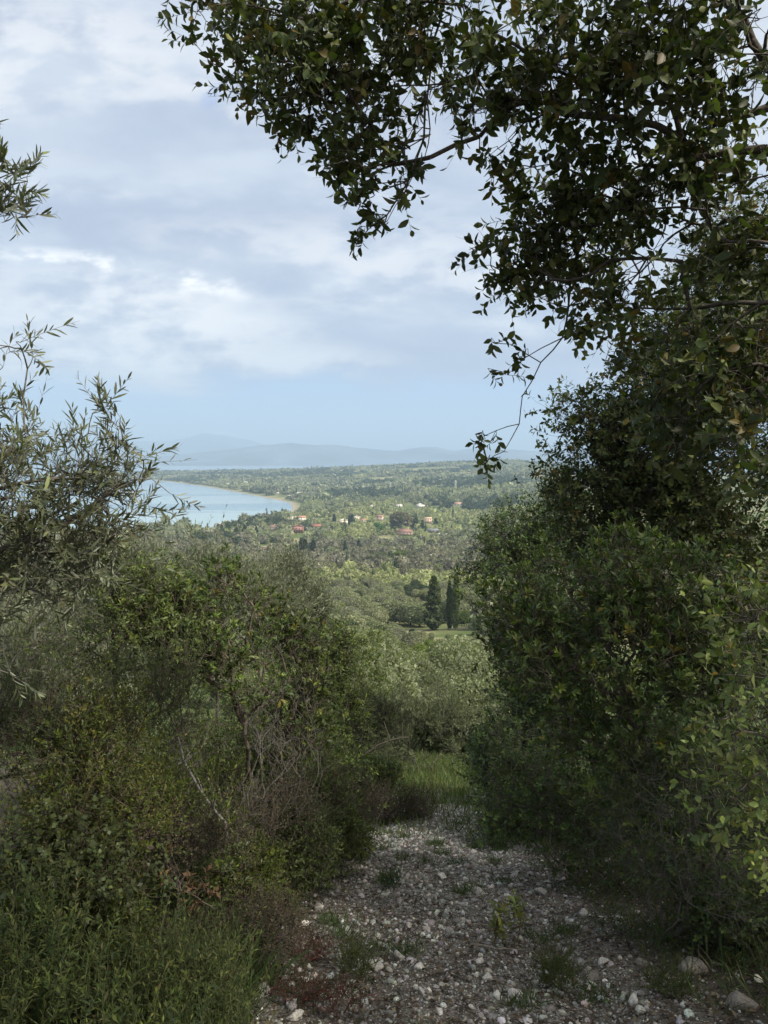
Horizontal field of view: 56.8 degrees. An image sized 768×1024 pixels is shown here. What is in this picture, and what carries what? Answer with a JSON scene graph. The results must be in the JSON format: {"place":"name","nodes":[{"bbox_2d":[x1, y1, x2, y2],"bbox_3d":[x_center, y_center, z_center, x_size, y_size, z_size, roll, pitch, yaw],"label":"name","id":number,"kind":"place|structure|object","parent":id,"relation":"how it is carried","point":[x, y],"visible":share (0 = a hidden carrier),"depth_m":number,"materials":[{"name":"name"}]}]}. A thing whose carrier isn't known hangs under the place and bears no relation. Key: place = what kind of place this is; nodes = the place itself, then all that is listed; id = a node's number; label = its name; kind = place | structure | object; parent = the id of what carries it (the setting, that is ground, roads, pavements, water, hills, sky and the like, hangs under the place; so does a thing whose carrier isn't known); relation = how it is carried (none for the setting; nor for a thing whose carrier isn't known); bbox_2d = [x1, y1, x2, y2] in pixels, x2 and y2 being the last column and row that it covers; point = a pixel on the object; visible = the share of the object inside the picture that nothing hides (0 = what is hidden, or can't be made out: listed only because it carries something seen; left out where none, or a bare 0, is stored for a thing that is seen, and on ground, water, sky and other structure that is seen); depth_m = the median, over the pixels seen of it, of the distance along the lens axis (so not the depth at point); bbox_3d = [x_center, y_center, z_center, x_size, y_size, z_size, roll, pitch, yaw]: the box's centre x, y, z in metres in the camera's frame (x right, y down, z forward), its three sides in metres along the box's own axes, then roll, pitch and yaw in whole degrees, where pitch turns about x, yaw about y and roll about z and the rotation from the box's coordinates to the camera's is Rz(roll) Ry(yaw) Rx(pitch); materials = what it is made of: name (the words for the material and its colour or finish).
{"place":"outdoors","nodes":[
{"label":"outdoors","id":0,"kind":"place"},
{"bbox_2d":[0,433,264,457],"bbox_3d":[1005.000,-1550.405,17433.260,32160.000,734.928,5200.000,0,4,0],"label":"mountains","id":1,"kind":"structure","parent":0,"point":[204,442],"depth_m":16271.53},
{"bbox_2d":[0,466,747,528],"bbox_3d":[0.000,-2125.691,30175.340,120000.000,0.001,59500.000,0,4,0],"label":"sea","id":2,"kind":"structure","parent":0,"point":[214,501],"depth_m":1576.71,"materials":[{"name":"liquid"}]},
{"bbox_2d":[0,464,767,1023],"bbox_3d":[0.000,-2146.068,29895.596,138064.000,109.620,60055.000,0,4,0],"label":"ground","id":3,"kind":"structure","parent":0,"point":[440,632],"depth_m":4.93,"materials":[{"name":"grey gravel"}]},
{"bbox_2d":[0,791,84,959],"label":"leafy herb","id":4,"kind":"object","parent":3,"relation":"on","point":[10,872],"visible":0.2,"depth_m":3.34,"materials":[{"name":"green plant"}]},
{"bbox_2d":[0,837,101,1023],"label":"leafy herb","id":5,"kind":"object","parent":3,"relation":"on","point":[3,998],"visible":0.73,"depth_m":2.89,"materials":[{"name":"green plant"}]},
{"bbox_2d":[0,904,149,1023],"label":"leafy herb","id":6,"kind":"object","parent":3,"relation":"on","point":[60,991],"visible":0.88,"depth_m":2.73,"materials":[{"name":"green plant"}]},
{"bbox_2d":[0,515,150,798],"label":"olive tree","id":7,"kind":"object","parent":3,"relation":"on","point":[49,612],"visible":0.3,"depth_m":7.40,"materials":[{"name":"green plant"}]},
{"bbox_2d":[0,836,152,1023],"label":"leafy herb","id":8,"kind":"object","parent":3,"relation":"on","point":[36,890],"visible":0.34,"depth_m":3.08,"materials":[{"name":"green plant"}]},
{"bbox_2d":[0,755,167,904],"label":"lentisk","id":9,"kind":"object","parent":3,"relation":"on","point":[13,801],"visible":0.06,"depth_m":5.09,"materials":[{"name":"green plant"}]},
{"bbox_2d":[0,624,170,891],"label":"tree heath","id":10,"kind":"object","parent":3,"relation":"on","point":[17,719],"visible":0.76,"depth_m":3.78,"materials":[{"name":"green plant"}]},
{"bbox_2d":[0,826,172,1018],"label":"myrtle","id":11,"kind":"object","parent":3,"relation":"on","point":[134,894],"visible":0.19,"depth_m":3.33,"materials":[{"name":"green plant"}]},
{"bbox_2d":[11,816,167,986],"bbox_3d":[-1.465,1.994,3.498,0.786,0.909,0.702,0,4,0],"label":"leafy herb","id":12,"kind":"object","parent":3,"relation":"on","point":[144,909],"visible":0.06,"depth_m":3.51,"materials":[{"name":"green plant"}]},
{"bbox_2d":[0,768,183,966],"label":"ivy","id":13,"kind":"object","parent":3,"relation":"on","point":[107,866],"visible":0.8,"depth_m":3.36,"materials":[{"name":"green plant"}]},
{"bbox_2d":[0,650,199,924],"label":"myrtle","id":14,"kind":"object","parent":3,"relation":"on","point":[108,770],"visible":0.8,"depth_m":3.77,"materials":[{"name":"green plant"}]},
{"bbox_2d":[0,119,204,707],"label":"olive tree","id":15,"kind":"object","parent":3,"relation":"on","point":[44,521],"visible":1,"depth_m":3.17,"materials":[{"name":"green plant"}]},
{"bbox_2d":[1,878,205,1023],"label":"leafy herb","id":16,"kind":"object","parent":3,"relation":"on","point":[155,967],"visible":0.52,"depth_m":2.98,"materials":[{"name":"green plant"}]},
{"bbox_2d":[1,537,234,879],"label":"lentisk","id":17,"kind":"object","parent":3,"relation":"on","point":[131,600],"visible":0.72,"depth_m":5.14,"materials":[{"name":"green plant"}]},
{"bbox_2d":[36,929,223,1023],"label":"leafy herb","id":18,"kind":"object","parent":3,"relation":"on","point":[164,1019],"visible":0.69,"depth_m":2.77,"materials":[{"name":"green plant"}]},
{"bbox_2d":[2,782,263,934],"bbox_3d":[-1.623,2.308,4.785,1.579,1.060,1.468,2,5,25],"label":"lentisk","id":19,"kind":"object","parent":3,"relation":"on","point":[208,875],"visible":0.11,"depth_m":4.69,"materials":[{"name":"green plant"}]},
{"bbox_2d":[65,868,226,1023],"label":"leafy herb","id":20,"kind":"object","parent":3,"relation":"on","point":[151,939],"visible":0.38,"depth_m":3.33,"materials":[{"name":"green plant"}]},
{"bbox_2d":[68,604,234,903],"bbox_3d":[-1.576,1.780,4.925,1.093,2.391,0.960,-1,4,-18],"label":"tree heath","id":21,"kind":"object","parent":3,"relation":"on","point":[157,692],"visible":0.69,"depth_m":4.85,"materials":[{"name":"green plant"}]},
{"bbox_2d":[42,505,278,805],"bbox_3d":[-2.770,1.992,8.822,2.840,4.254,2.470,0,4,0],"label":"olive tree","id":22,"kind":"object","parent":3,"relation":"on","point":[199,555],"visible":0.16,"depth_m":8.93,"materials":[{"name":"green plant"}]},
{"bbox_2d":[107,726,219,926],"bbox_3d":[-1.389,2.045,4.312,0.742,1.424,0.832,0,4,0],"label":"myrtle","id":23,"kind":"object","parent":3,"relation":"on","point":[171,796],"visible":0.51,"depth_m":4.28,"materials":[{"name":"green plant"}]},
{"bbox_2d":[103,886,251,986],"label":"heather","id":24,"kind":"object","parent":3,"relation":"on","point":[165,926],"visible":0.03,"depth_m":3.91,"materials":[{"name":"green plant"}]},
{"bbox_2d":[95,913,275,1023],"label":"leafy herb","id":25,"kind":"object","parent":3,"relation":"on","point":[225,991],"visible":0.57,"depth_m":3.07,"materials":[{"name":"green plant"}]},
{"bbox_2d":[86,707,284,899],"bbox_3d":[-1.532,2.306,5.538,1.610,1.582,1.672,-4,6,-45],"label":"myrtle","id":26,"kind":"object","parent":3,"relation":"on","point":[226,776],"visible":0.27,"depth_m":5.73,"materials":[{"name":"green plant"}]},
{"bbox_2d":[97,945,275,1023],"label":"leafy herb","id":27,"kind":"object","parent":3,"relation":"on","point":[203,1016],"visible":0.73,"depth_m":2.77,"materials":[{"name":"green plant"}]},
{"bbox_2d":[126,772,249,927],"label":"heather","id":28,"kind":"object","parent":3,"relation":"on","point":[208,832],"visible":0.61,"depth_m":4.24,"materials":[{"name":"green plant"}]},
{"bbox_2d":[156,844,220,913],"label":"fallen branch","id":29,"kind":"object","parent":3,"relation":"on","point":[212,892],"visible":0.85,"depth_m":3.88,"materials":[{"name":"brown wood"}]},
{"bbox_2d":[110,891,266,1023],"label":"leafy herb","id":30,"kind":"object","parent":3,"relation":"on","point":[213,957],"visible":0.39,"depth_m":3.40,"materials":[{"name":"green plant"}]},
{"bbox_2d":[161,737,234,914],"bbox_3d":[-1.274,2.267,4.912,0.510,1.485,0.166,-2,5,-24],"label":"dead sapling","id":31,"kind":"object","parent":3,"relation":"on","point":[193,778],"visible":0.37,"depth_m":4.84,"materials":[{"name":"wood"}]},
{"bbox_2d":[128,788,307,917],"bbox_3d":[-1.372,2.631,5.409,1.602,0.972,1.233,0,4,0],"label":"lentisk","id":32,"kind":"object","parent":3,"relation":"on","point":[275,845],"visible":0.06,"depth_m":5.35,"materials":[{"name":"green plant"}]},
{"bbox_2d":[146,542,294,832],"bbox_3d":[-1.311,1.727,5.631,1.212,2.978,1.018,0,4,0],"label":"strawberry tree","id":33,"kind":"object","parent":3,"relation":"on","point":[224,641],"visible":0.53,"depth_m":5.52,"materials":[{"name":"green plant"}]},
{"bbox_2d":[146,789,306,923],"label":"myrtle","id":34,"kind":"object","parent":3,"relation":"on","point":[274,869],"visible":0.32,"depth_m":5.11,"materials":[{"name":"green plant"}]},
{"bbox_2d":[110,683,342,825],"bbox_3d":[-1.677,2.722,7.309,2.501,1.850,1.987,0,4,0],"label":"lentisk","id":35,"kind":"object","parent":3,"relation":"on","point":[225,717],"visible":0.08,"depth_m":7.36,"materials":[{"name":"green plant"}]},
{"bbox_2d":[193,648,262,705],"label":"olive tree","id":36,"kind":"object","parent":3,"relation":"on","point":[236,671],"visible":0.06,"depth_m":59.77,"materials":[{"name":"green plant"}]},
{"bbox_2d":[159,863,314,976],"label":"heather","id":37,"kind":"object","parent":3,"relation":"on","point":[284,919],"visible":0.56,"depth_m":4.47,"materials":[{"name":"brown plant"}]},
{"bbox_2d":[148,745,330,921],"bbox_3d":[-1.008,2.427,5.344,0.841,1.285,1.729,2,5,24],"label":"heather","id":38,"kind":"object","parent":3,"relation":"on","point":[293,790],"visible":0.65,"depth_m":5.41,"materials":[{"name":"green plant"}]},
{"bbox_2d":[135,644,348,825],"bbox_3d":[-1.244,2.322,6.714,2.256,2.470,1.336,-3,5,-38],"label":"lentisk","id":39,"kind":"object","parent":3,"relation":"on","point":[252,756],"visible":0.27,"depth_m":6.48,"materials":[{"name":"green plant"}]},
{"bbox_2d":[151,663,341,898],"bbox_3d":[-1.001,2.154,5.535,1.859,2.112,1.145,-3,5,-37],"label":"bare thicket","id":40,"kind":"object","parent":3,"relation":"on","point":[264,742],"visible":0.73,"depth_m":5.62,"materials":[{"name":"brown plant"}]},
{"bbox_2d":[189,537,332,779],"bbox_3d":[-1.869,2.384,10.191,2.218,4.114,2.159,2,5,27],"label":"olive tree","id":41,"kind":"object","parent":3,"relation":"on","point":[270,579],"visible":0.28,"depth_m":9.99,"materials":[{"name":"green plant"}]},
{"bbox_2d":[205,799,337,910],"bbox_3d":[-1.164,2.944,6.070,1.307,0.829,1.477,4,6,43],"label":"lentisk","id":42,"kind":"object","parent":3,"relation":"on","point":[296,868],"visible":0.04,"depth_m":5.99,"materials":[{"name":"green plant"}]},
{"bbox_2d":[251,657,300,726],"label":"olive tree","id":43,"kind":"object","parent":3,"relation":"on","point":[267,673],"visible":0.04,"depth_m":37.90,"materials":[{"name":"green plant"}]},
{"bbox_2d":[203,772,359,904],"bbox_3d":[-0.949,2.757,5.876,1.501,1.150,1.087,0,4,0],"label":"lentisk","id":44,"kind":"object","parent":3,"relation":"on","point":[306,864],"visible":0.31,"depth_m":5.83,"materials":[{"name":"green plant"}]},
{"bbox_2d":[172,686,394,862],"bbox_3d":[-1.081,2.910,7.801,2.267,1.976,2.248,4,6,44],"label":"lentisk","id":45,"kind":"object","parent":3,"relation":"on","point":[352,759],"visible":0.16,"depth_m":7.69,"materials":[{"name":"green plant"}]},
{"bbox_2d":[231,575,346,880],"bbox_3d":[-0.867,2.033,6.414,1.097,3.000,1.030,0,4,0],"label":"strawberry tree","id":46,"kind":"object","parent":3,"relation":"on","point":[292,627],"visible":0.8,"depth_m":6.27,"materials":[{"name":"green plant"}]},
{"bbox_2d":[244,533,349,783],"bbox_3d":[-1.614,2.642,12.223,2.074,4.674,1.991,-3,5,-39],"label":"olive tree","id":47,"kind":"object","parent":3,"relation":"on","point":[289,561],"visible":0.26,"depth_m":12.01,"materials":[{"name":"green plant"}]},
{"bbox_2d":[262,958,339,1010],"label":"weed","id":48,"kind":"object","parent":3,"relation":"on","point":[282,988],"visible":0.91,"depth_m":3.88,"materials":[{"name":"brown plant"}]},
{"bbox_2d":[257,775,367,901],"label":"juniper bush","id":49,"kind":"object","parent":3,"relation":"on","point":[297,835],"visible":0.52,"depth_m":5.87,"materials":[{"name":"green plant"}]},
{"bbox_2d":[282,918,346,966],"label":"weed","id":50,"kind":"object","parent":3,"relation":"on","point":[317,950],"visible":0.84,"depth_m":4.58,"materials":[{"name":"green plant"}]},
{"bbox_2d":[272,609,382,786],"bbox_3d":[-0.688,2.532,8.307,1.365,2.817,1.128,0,4,0],"label":"phillyrea","id":51,"kind":"object","parent":3,"relation":"on","point":[349,693],"visible":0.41,"depth_m":8.17,"materials":[{"name":"green plant"}]},
{"bbox_2d":[288,762,388,879],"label":"lentisk","id":52,"kind":"object","parent":3,"relation":"on","point":[353,832],"visible":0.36,"depth_m":7.11,"materials":[{"name":"green plant"}]},
{"bbox_2d":[298,965,382,1023],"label":"weed","id":53,"kind":"object","parent":3,"relation":"on","point":[340,986],"visible":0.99,"depth_m":3.78,"materials":[{"name":"green plant"}]},
{"bbox_2d":[306,791,382,866],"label":"oak scrub","id":54,"kind":"object","parent":3,"relation":"on","point":[356,859],"visible":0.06,"depth_m":7.93,"materials":[{"name":"green plant"}]},
{"bbox_2d":[301,753,402,861],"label":"heather","id":55,"kind":"object","parent":3,"relation":"on","point":[374,805],"visible":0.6,"depth_m":7.50,"materials":[{"name":"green plant"}]},
{"bbox_2d":[331,924,391,988],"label":"weed","id":56,"kind":"object","parent":3,"relation":"on","point":[356,952],"visible":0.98,"depth_m":4.35,"materials":[{"name":"green plant"}]},
{"bbox_2d":[311,625,421,751],"bbox_3d":[-1.087,6.939,26.491,5.858,5.094,5.964,-1,4,-14],"label":"olive tree","id":57,"kind":"object","parent":3,"relation":"on","point":[396,662],"visible":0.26,"depth_m":25.20,"materials":[{"name":"green plant"}]},
{"bbox_2d":[331,745,415,819],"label":"green bush","id":58,"kind":"object","parent":3,"relation":"on","point":[388,771],"visible":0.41,"depth_m":10.69,"materials":[{"name":"green plant"}]},
{"bbox_2d":[337,684,411,778],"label":"olive tree","id":59,"kind":"object","parent":3,"relation":"on","point":[379,712],"visible":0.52,"depth_m":15.21,"materials":[{"name":"green plant"}]},
{"bbox_2d":[351,622,400,749],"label":"green bush","id":60,"kind":"object","parent":3,"relation":"on","point":[379,674],"visible":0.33,"depth_m":21.20,"materials":[{"name":"green plant"}]},
{"bbox_2d":[368,606,388,622],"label":"olive tree","id":61,"kind":"object","parent":3,"relation":"on","point":[379,613],"visible":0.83,"depth_m":206.96,"materials":[{"name":"green plant"}]},
{"bbox_2d":[0,458,767,744],"bbox_3d":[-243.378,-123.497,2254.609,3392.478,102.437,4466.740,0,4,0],"label":"woodland","id":62,"kind":"object","parent":3,"relation":"on","point":[435,553],"visible":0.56,"depth_m":929.55,"materials":[{"name":"green plant"}]},
{"bbox_2d":[0,741,767,1023],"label":"grass","id":63,"kind":"structure","parent":3,"relation":"on","point":[440,781],"depth_m":5.06,"materials":[{"name":"green plant"}]},
{"bbox_2d":[0,789,767,1022],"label":"undergrowth","id":64,"kind":"object","parent":3,"relation":"on","point":[564,889],"visible":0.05,"depth_m":5.74,"materials":[{"name":"green plant"}]},
{"bbox_2d":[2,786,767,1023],"bbox_3d":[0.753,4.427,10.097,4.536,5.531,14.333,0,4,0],"label":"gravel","id":65,"kind":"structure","parent":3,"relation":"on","point":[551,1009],"depth_m":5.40,"materials":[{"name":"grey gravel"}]},
{"bbox_2d":[6,808,767,1023],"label":"twig litter","id":66,"kind":"object","parent":3,"relation":"on","point":[448,878],"visible":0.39,"depth_m":4.70,"materials":[{"name":"brown plant"}]},
{"bbox_2d":[371,858,407,889],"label":"weed","id":67,"kind":"object","parent":3,"relation":"on","point":[390,880],"visible":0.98,"depth_m":6.66,"materials":[{"name":"green plant"}]},
{"bbox_2d":[378,599,401,621],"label":"olive tree","id":68,"kind":"object","parent":3,"relation":"on","point":[391,606],"visible":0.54,"depth_m":214.74,"materials":[{"name":"green plant"}]},
{"bbox_2d":[389,511,414,527],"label":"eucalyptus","id":69,"kind":"object","parent":3,"relation":"on","point":[399,518],"visible":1,"depth_m":844.24,"materials":[{"name":"green plant"}]},
{"bbox_2d":[395,601,412,624],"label":"olive tree","id":70,"kind":"object","parent":3,"relation":"on","point":[403,608],"visible":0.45,"depth_m":211.96,"materials":[{"name":"green plant"}]},
{"bbox_2d":[369,773,444,825],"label":"heather","id":71,"kind":"object","parent":3,"relation":"on","point":[415,801],"visible":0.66,"depth_m":10.75,"materials":[{"name":"green plant"}]},
{"bbox_2d":[405,602,425,626],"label":"olive tree","id":72,"kind":"object","parent":3,"relation":"on","point":[414,614],"visible":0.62,"depth_m":206.61,"materials":[{"name":"green plant"}]},
{"bbox_2d":[379,654,454,749],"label":"olive tree","id":73,"kind":"object","parent":3,"relation":"on","point":[424,665],"visible":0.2,"depth_m":29.37,"materials":[{"name":"green plant"}]},
{"bbox_2d":[375,668,480,772],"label":"olive tree","id":74,"kind":"object","parent":3,"relation":"on","point":[434,723],"visible":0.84,"depth_m":19.32,"materials":[{"name":"green plant"}]},
{"bbox_2d":[421,575,445,629],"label":"conifer","id":75,"kind":"object","parent":3,"relation":"on","point":[433,618],"visible":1,"depth_m":196.28,"materials":[{"name":"green plant"}]},
{"bbox_2d":[449,574,460,629],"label":"cypress","id":76,"kind":"object","parent":3,"relation":"on","point":[454,617],"visible":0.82,"depth_m":195.91,"materials":[{"name":"green plant"}]},
{"bbox_2d":[156,0,767,524],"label":"holm oak","id":77,"kind":"object","parent":3,"relation":"on","point":[636,60],"visible":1,"depth_m":2.94,"materials":[{"name":"green plant"}]},
{"bbox_2d":[427,634,511,745],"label":"olive tree","id":78,"kind":"object","parent":3,"relation":"on","point":[459,668],"visible":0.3,"depth_m":34.38,"materials":[{"name":"green plant"}]},
{"bbox_2d":[431,679,516,752],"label":"olive tree","id":79,"kind":"object","parent":3,"relation":"on","point":[475,687],"visible":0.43,"depth_m":26.88,"materials":[{"name":"green plant"}]},
{"bbox_2d":[470,888,537,951],"bbox_3d":[0.870,2.783,4.791,0.419,0.443,0.427,3,5,36],"label":"oak sprout","id":80,"kind":"object","parent":3,"relation":"on","point":[498,925],"visible":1,"depth_m":4.81,"materials":[{"name":"green plant"}]},
{"bbox_2d":[459,772,554,850],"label":"oak scrub","id":81,"kind":"object","parent":3,"relation":"on","point":[491,826],"visible":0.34,"depth_m":8.77,"materials":[{"name":"green plant"}]},
{"bbox_2d":[451,710,582,808],"bbox_3d":[2.453,4.514,12.783,2.480,1.825,2.364,0,4,0],"label":"lentisk","id":82,"kind":"object","parent":3,"relation":"on","point":[467,761],"visible":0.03,"depth_m":12.91,"materials":[{"name":"green plant"}]},
{"bbox_2d":[447,480,597,727],"bbox_3d":[3.031,2.588,14.483,3.599,6.627,2.716,0,4,0],"label":"evergreen bush","id":83,"kind":"object","parent":3,"relation":"on","point":[516,551],"visible":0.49,"depth_m":13.94,"materials":[{"name":"green plant"}]},
{"bbox_2d":[463,656,608,829],"bbox_3d":[2.113,3.236,9.804,2.108,2.631,1.894,0,4,0],"label":"oak bush","id":84,"kind":"object","parent":3,"relation":"on","point":[526,709],"visible":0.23,"depth_m":9.59,"materials":[{"name":"green plant"}]},
{"bbox_2d":[476,566,627,782],"bbox_3d":[2.566,2.714,10.748,2.407,3.894,2.227,0,4,0],"label":"oak bush","id":85,"kind":"object","parent":3,"relation":"on","point":[569,651],"visible":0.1,"depth_m":10.44,"materials":[{"name":"green plant"}]},
{"bbox_2d":[522,923,593,997],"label":"weed","id":86,"kind":"object","parent":3,"relation":"on","point":[551,975],"visible":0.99,"depth_m":4.13,"materials":[{"name":"green plant"}]},
{"bbox_2d":[531,753,639,877],"bbox_3d":[1.904,2.852,6.480,1.131,1.331,1.218,0,4,0],"label":"tree heath","id":87,"kind":"object","parent":3,"relation":"on","point":[595,849],"visible":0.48,"depth_m":6.48,"materials":[{"name":"green plant"}]},
{"bbox_2d":[470,688,727,880],"bbox_3d":[1.821,2.682,6.672,2.669,1.991,1.304,4,6,43],"label":"kermes oak","id":88,"kind":"object","parent":3,"relation":"on","point":[540,780],"visible":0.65,"depth_m":6.81,"materials":[{"name":"green plant"}]},
{"bbox_2d":[449,509,767,881],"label":"strawberry tree","id":89,"kind":"object","parent":3,"relation":"on","point":[672,637],"visible":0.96,"depth_m":5.23,"materials":[{"name":"green plant"}]},
{"bbox_2d":[512,182,767,672],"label":"holm oak","id":90,"kind":"object","parent":3,"relation":"on","point":[683,511],"visible":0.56,"depth_m":8.52,"materials":[{"name":"green plant"}]},
{"bbox_2d":[569,657,767,855],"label":"oak bush","id":91,"kind":"object","parent":3,"relation":"on","point":[689,716],"visible":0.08,"depth_m":7.43,"materials":[{"name":"green plant"}]},
{"bbox_2d":[570,673,767,954],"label":"kermes oak","id":92,"kind":"object","parent":3,"relation":"on","point":[671,869],"visible":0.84,"depth_m":4.61,"materials":[{"name":"green plant"}]},
{"bbox_2d":[627,936,711,999],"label":"weed","id":93,"kind":"object","parent":3,"relation":"on","point":[674,985],"visible":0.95,"depth_m":3.97,"materials":[{"name":"green plant"}]},
{"bbox_2d":[579,482,767,752],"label":"oak bush","id":94,"kind":"object","parent":3,"relation":"on","point":[765,523],"visible":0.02,"depth_m":10.80,"materials":[{"name":"green plant"}]},
{"bbox_2d":[678,956,708,974],"bbox_3d":[1.866,2.754,4.289,0.177,0.099,0.141,0,4,0],"label":"stone","id":95,"kind":"object","parent":3,"relation":"on","point":[703,968],"visible":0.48,"depth_m":4.26,"materials":[{"name":"stone"}]},
{"bbox_2d":[638,575,767,840],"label":"oak bush","id":96,"kind":"object","parent":3,"relation":"on","point":[762,641],"visible":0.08,"depth_m":8.05,"materials":[{"name":"green plant"}]},
{"bbox_2d":[658,544,767,892],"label":"young holm oak","id":97,"kind":"object","parent":3,"relation":"on","point":[725,760],"visible":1,"depth_m":2.76,"materials":[{"name":"green plant"}]},
{"bbox_2d":[664,857,767,956],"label":"oak scrub","id":98,"kind":"object","parent":3,"relation":"on","point":[702,931],"visible":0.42,"depth_m":4.54,"materials":[{"name":"green plant"}]},
{"bbox_2d":[725,990,758,1010],"bbox_3d":[1.908,2.621,3.800,0.160,0.092,0.147,0,4,0],"label":"stone","id":99,"kind":"object","parent":3,"relation":"on","point":[739,997],"visible":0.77,"depth_m":3.76,"materials":[{"name":"stone"}]},
{"bbox_2d":[4,443,763,465],"bbox_3d":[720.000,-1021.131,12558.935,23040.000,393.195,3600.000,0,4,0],"label":"coastal mountains","id":100,"kind":"structure","parent":0,"point":[289,454],"depth_m":11522.25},
{"bbox_2d":[0,0,767,450],"label":"sky","id":101,"kind":"structure","parent":0,"point":[189,261],"materials":[{"name":"blue"}]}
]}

